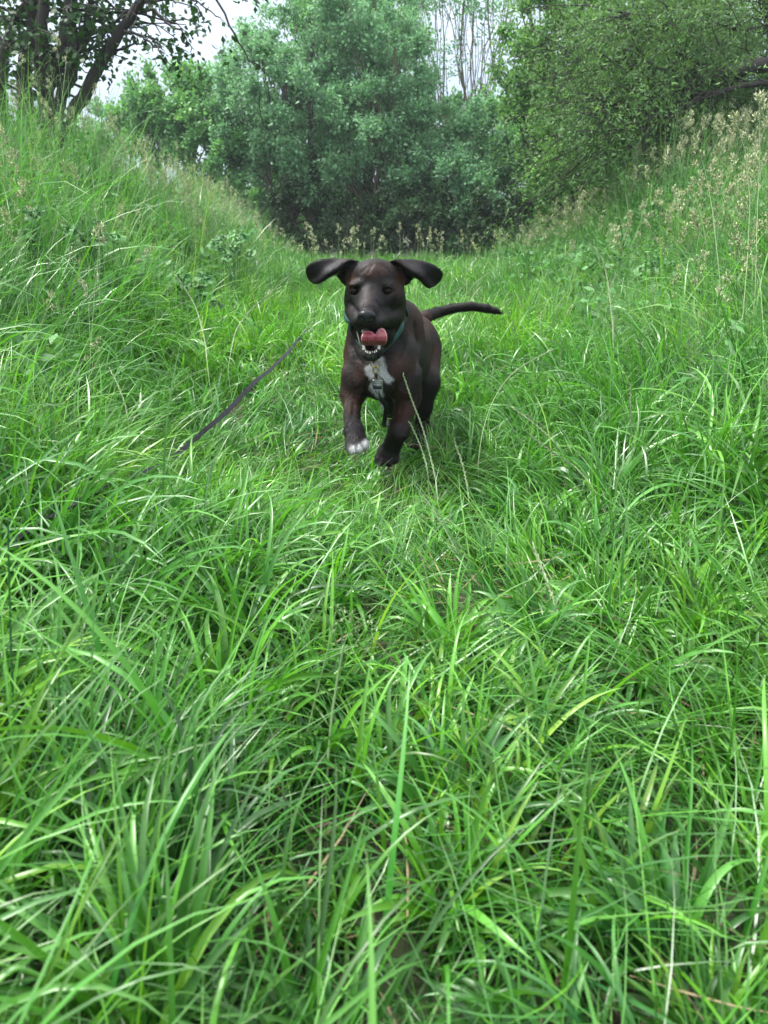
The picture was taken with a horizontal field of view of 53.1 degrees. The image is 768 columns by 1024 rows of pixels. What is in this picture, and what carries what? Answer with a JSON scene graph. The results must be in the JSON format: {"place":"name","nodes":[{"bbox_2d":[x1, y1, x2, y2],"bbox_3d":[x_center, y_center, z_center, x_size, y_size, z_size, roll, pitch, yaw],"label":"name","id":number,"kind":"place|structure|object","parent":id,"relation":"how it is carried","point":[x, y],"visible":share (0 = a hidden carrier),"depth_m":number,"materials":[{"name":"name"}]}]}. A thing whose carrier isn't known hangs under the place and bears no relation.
{"place":"outdoors","nodes":[
{"label":"outdoors","id":0,"kind":"place"},
{"bbox_2d":[0,32,278,333],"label":"seeding grass","id":1,"kind":"structure","parent":0,"point":[24,183],"depth_m":5.09,"materials":[{"name":"plant"}]},
{"bbox_2d":[0,26,322,708],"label":"tall grass","id":2,"kind":"structure","parent":0,"point":[100,167],"depth_m":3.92,"materials":[{"name":"green plant"}]},
{"bbox_2d":[294,604,377,781],"bbox_3d":[-0.082,0.262,0.995,0.177,0.273,0.055,-18,29,-37],"label":"grass stalk","id":3,"kind":"object","parent":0,"point":[355,624],"depth_m":0.99,"materials":[{"name":"plant"}]},
{"bbox_2d":[0,0,765,194],"label":"sky","id":4,"kind":"structure","parent":0,"point":[232,9],"materials":[{"name":"white"}]},
{"bbox_2d":[0,68,767,1023],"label":"ground","id":5,"kind":"structure","parent":0,"point":[400,945],"depth_m":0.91,"materials":[{"name":"green plant"}]},
{"bbox_2d":[7,520,18,819],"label":"grass stalk","id":6,"kind":"object","parent":5,"relation":"on","point":[10,638],"depth_m":0.90,"materials":[{"name":"green plant"}]},
{"bbox_2d":[16,206,79,285],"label":"leafy plant","id":7,"kind":"object","parent":5,"relation":"on","point":[76,231],"visible":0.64,"depth_m":3.07,"materials":[{"name":"green plant"}]},
{"bbox_2d":[77,279,91,413],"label":"grass stalk","id":8,"kind":"object","parent":5,"relation":"on","point":[85,292],"depth_m":2.37,"materials":[{"name":"plant"}]},
{"bbox_2d":[40,94,144,169],"bbox_3d":[-5.818,-6.908,15.589,2.294,2.858,1.686,-5,23,-13],"label":"shrub","id":9,"kind":"object","parent":5,"relation":"on","point":[100,114],"visible":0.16,"depth_m":15.23,"materials":[{"name":"green plant"}]},
{"bbox_2d":[83,337,101,382],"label":"grass stalk","id":10,"kind":"object","parent":5,"relation":"on","point":[94,345],"depth_m":2.23,"materials":[{"name":"green plant"}]},
{"bbox_2d":[66,219,126,304],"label":"leafy plant","id":11,"kind":"object","parent":5,"relation":"on","point":[111,236],"visible":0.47,"depth_m":3.29,"materials":[{"name":"green plant"}]},
{"bbox_2d":[87,222,106,392],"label":"grass stalk","id":12,"kind":"object","parent":5,"relation":"on","point":[97,232],"depth_m":2.36,"materials":[{"name":"plant"}]},
{"bbox_2d":[0,0,285,160],"bbox_3d":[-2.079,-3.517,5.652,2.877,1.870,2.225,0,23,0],"label":"alder tree","id":13,"kind":"object","parent":5,"relation":"on","point":[28,43],"visible":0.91,"depth_m":5.36,"materials":[{"name":"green plant"}]},
{"bbox_2d":[100,53,242,197],"bbox_3d":[-3.716,-6.479,13.962,2.604,3.310,2.230,0,23,0],"label":"maple tree","id":14,"kind":"object","parent":5,"relation":"on","point":[180,110],"visible":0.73,"depth_m":13.32,"materials":[{"name":"green plant"}]},
{"bbox_2d":[166,268,223,328],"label":"leafy plant","id":15,"kind":"object","parent":5,"relation":"on","point":[209,279],"visible":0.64,"depth_m":3.57,"materials":[{"name":"green plant"}]},
{"bbox_2d":[174,274,215,424],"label":"grass stalk","id":16,"kind":"object","parent":5,"relation":"on","point":[202,333],"depth_m":2.59,"materials":[{"name":"green plant"}]},
{"bbox_2d":[2,313,388,550],"bbox_3d":[-0.215,-0.665,3.036,0.628,0.290,3.850,2,23,4],"label":"dog lead","id":17,"kind":"object","parent":5,"relation":"on","point":[209,426],"visible":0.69,"depth_m":2.08,"materials":[{"name":"black fabric"}]},
{"bbox_2d":[177,111,261,211],"bbox_3d":[-2.679,-5.831,13.508,1.586,2.425,1.482,-18,29,-37],"label":"bush","id":18,"kind":"object","parent":5,"relation":"on","point":[215,159],"visible":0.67,"depth_m":13.04,"materials":[{"name":"green plant"}]},
{"bbox_2d":[206,230,255,307],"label":"leafy plant","id":19,"kind":"object","parent":5,"relation":"on","point":[232,251],"visible":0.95,"depth_m":4.71,"materials":[{"name":"green plant"}]},
{"bbox_2d":[228,275,288,411],"bbox_3d":[-0.468,-0.609,2.806,0.290,0.477,0.064,-20,30,-40],"label":"grass stalk","id":20,"kind":"object","parent":5,"relation":"on","point":[244,318],"depth_m":2.78,"materials":[{"name":"green plant"}]},
{"bbox_2d":[258,157,334,256],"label":"bush","id":21,"kind":"object","parent":5,"relation":"on","point":[281,203],"visible":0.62,"depth_m":12.84,"materials":[{"name":"green plant"}]},
{"bbox_2d":[198,0,410,237],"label":"sallow tree","id":22,"kind":"object","parent":5,"relation":"on","point":[271,132],"visible":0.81,"depth_m":12.65,"materials":[{"name":"green plant"}]},
{"bbox_2d":[323,645,344,833],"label":"grass stalk","id":23,"kind":"object","parent":5,"relation":"on","point":[329,742],"depth_m":0.95,"materials":[{"name":"plant"}]},
{"bbox_2d":[247,109,434,258],"bbox_3d":[-0.815,-6.428,15.378,3.826,2.955,2.554,-5,23,-12],"label":"sallow tree","id":24,"kind":"object","parent":5,"relation":"on","point":[253,190],"visible":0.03,"depth_m":15.19,"materials":[{"name":"green plant"}]},
{"bbox_2d":[297,167,395,259],"bbox_3d":[-0.474,-4.868,12.824,1.528,1.637,1.640,16,27,33],"label":"bush","id":25,"kind":"object","parent":5,"relation":"on","point":[340,200],"visible":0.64,"depth_m":12.59,"materials":[{"name":"green plant"}]},
{"bbox_2d":[300,0,454,258],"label":"sallow tree","id":26,"kind":"object","parent":5,"relation":"on","point":[400,92],"visible":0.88,"depth_m":12.23,"materials":[{"name":"green plant"}]},
{"bbox_2d":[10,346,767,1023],"bbox_3d":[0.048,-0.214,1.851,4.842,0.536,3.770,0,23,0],"label":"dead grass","id":27,"kind":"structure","parent":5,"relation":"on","point":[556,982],"depth_m":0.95,"materials":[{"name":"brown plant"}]},
{"bbox_2d":[10,66,767,474],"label":"meadow grass","id":28,"kind":"structure","parent":5,"relation":"on","point":[476,324],"depth_m":2.73,"materials":[{"name":"green plant"}]},
{"bbox_2d":[227,0,569,247],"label":"oak tree","id":29,"kind":"object","parent":5,"relation":"on","point":[309,19],"visible":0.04,"depth_m":17.17,"materials":[{"name":"green plant"}]},
{"bbox_2d":[306,258,502,466],"bbox_3d":[0.078,-0.463,2.280,0.339,0.602,0.960,9,24,20],"label":"dog","id":30,"kind":"object","parent":5,"relation":"on","point":[392,334],"visible":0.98,"depth_m":2.00},
{"bbox_2d":[359,168,458,259],"bbox_3d":[0.442,-4.704,12.428,1.555,1.571,1.545,-7,24,-17],"label":"bush","id":31,"kind":"object","parent":5,"relation":"on","point":[434,205],"visible":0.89,"depth_m":12.13,"materials":[{"name":"green plant"}]},
{"bbox_2d":[408,421,429,509],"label":"grass stalk","id":32,"kind":"object","parent":5,"relation":"on","point":[411,425],"depth_m":1.89,"materials":[{"name":"green plant"}]},
{"bbox_2d":[403,372,438,508],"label":"grass stalk","id":33,"kind":"object","parent":5,"relation":"on","point":[424,434],"depth_m":1.90,"materials":[{"name":"green plant"}]},
{"bbox_2d":[374,865,471,902],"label":"grass stalk","id":34,"kind":"object","parent":5,"relation":"on","point":[399,892],"depth_m":0.83,"materials":[{"name":"green plant"}]},
{"bbox_2d":[431,812,464,853],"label":"grass stalk","id":35,"kind":"object","parent":5,"relation":"on","point":[451,818],"depth_m":0.86,"materials":[{"name":"green plant"}]},
{"bbox_2d":[373,83,549,258],"bbox_3d":[1.379,-5.446,12.643,3.139,2.878,2.254,0,23,0],"label":"sallow tree","id":36,"kind":"object","parent":5,"relation":"on","point":[459,167],"visible":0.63,"depth_m":12.29,"materials":[{"name":"green plant"}]},
{"bbox_2d":[453,438,470,523],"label":"grass stalk","id":37,"kind":"object","parent":5,"relation":"on","point":[460,458],"depth_m":1.89,"materials":[{"name":"plant"}]},
{"bbox_2d":[392,0,535,238],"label":"ash tree","id":38,"kind":"object","parent":5,"relation":"on","point":[465,9],"visible":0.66,"depth_m":13.88,"materials":[{"name":"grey plant"}]},
{"bbox_2d":[422,172,522,263],"bbox_3d":[1.477,-4.570,12.066,1.601,1.519,1.610,-16,28,-34],"label":"bush","id":39,"kind":"object","parent":5,"relation":"on","point":[470,228],"visible":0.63,"depth_m":11.88,"materials":[{"name":"green plant"}]},
{"bbox_2d":[478,348,553,485],"bbox_3d":[0.355,-0.260,2.161,0.260,0.379,0.039,-15,27,-32],"label":"grass stalk","id":40,"kind":"object","parent":5,"relation":"on","point":[497,393],"depth_m":2.12,"materials":[{"name":"green plant"}]},
{"bbox_2d":[482,180,563,254],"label":"bush","id":41,"kind":"object","parent":5,"relation":"on","point":[503,209],"visible":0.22,"depth_m":11.45,"materials":[{"name":"green plant"}]},
{"bbox_2d":[529,541,569,665],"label":"grass stalk","id":42,"kind":"object","parent":5,"relation":"on","point":[550,591],"depth_m":1.32,"materials":[{"name":"plant"}]},
{"bbox_2d":[529,434,604,512],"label":"grass stalk","id":43,"kind":"object","parent":5,"relation":"on","point":[543,445],"depth_m":1.92,"materials":[{"name":"plant"}]},
{"bbox_2d":[481,0,692,237],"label":"young tree","id":44,"kind":"object","parent":5,"relation":"on","point":[520,37],"visible":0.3,"depth_m":9.10,"materials":[{"name":"green plant"}]},
{"bbox_2d":[589,243,613,377],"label":"grass stalk","id":45,"kind":"object","parent":5,"relation":"on","point":[608,290],"depth_m":2.66,"materials":[{"name":"green plant"}]},
{"bbox_2d":[469,0,767,258],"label":"willow tree","id":46,"kind":"object","parent":5,"relation":"on","point":[632,101],"visible":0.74,"depth_m":6.13,"materials":[{"name":"green plant"}]},
{"bbox_2d":[491,0,767,197],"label":"oak tree","id":47,"kind":"object","parent":5,"relation":"on","point":[516,134],"visible":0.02,"depth_m":11.81,"materials":[{"name":"green plant"}]},
{"bbox_2d":[633,250,690,287],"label":"leafy plant","id":48,"kind":"object","parent":5,"relation":"on","point":[640,267],"visible":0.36,"depth_m":4.18,"materials":[{"name":"green plant"}]},
{"bbox_2d":[675,283,720,321],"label":"leafy plant","id":49,"kind":"object","parent":5,"relation":"on","point":[697,291],"visible":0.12,"depth_m":3.44,"materials":[{"name":"green plant"}]},
{"bbox_2d":[691,134,719,327],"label":"grass stalk","id":50,"kind":"object","parent":5,"relation":"on","point":[695,145],"depth_m":2.81,"materials":[{"name":"plant"}]},
{"bbox_2d":[725,109,767,332],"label":"grass stalk","id":51,"kind":"object","parent":5,"relation":"on","point":[731,116],"depth_m":2.63,"materials":[{"name":"plant"}]},
{"bbox_2d":[733,234,764,340],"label":"grass stalk","id":52,"kind":"object","parent":5,"relation":"on","point":[748,248],"depth_m":2.45,"materials":[{"name":"plant"}]},
{"bbox_2d":[748,88,767,340],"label":"grass stalk","id":53,"kind":"object","parent":5,"relation":"on","point":[764,105],"depth_m":2.69,"materials":[{"name":"plant"}]},
{"bbox_2d":[247,221,560,262],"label":"seeding grass","id":54,"kind":"structure","parent":0,"point":[352,230],"depth_m":9.37,"materials":[{"name":"plant"}]},
{"bbox_2d":[453,83,767,683],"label":"tall grass","id":55,"kind":"structure","parent":0,"point":[725,266],"depth_m":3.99,"materials":[{"name":"green plant"}]},
{"bbox_2d":[499,92,767,337],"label":"seeding grass","id":56,"kind":"structure","parent":0,"point":[745,120],"depth_m":5.12,"materials":[{"name":"plant"}]}
]}

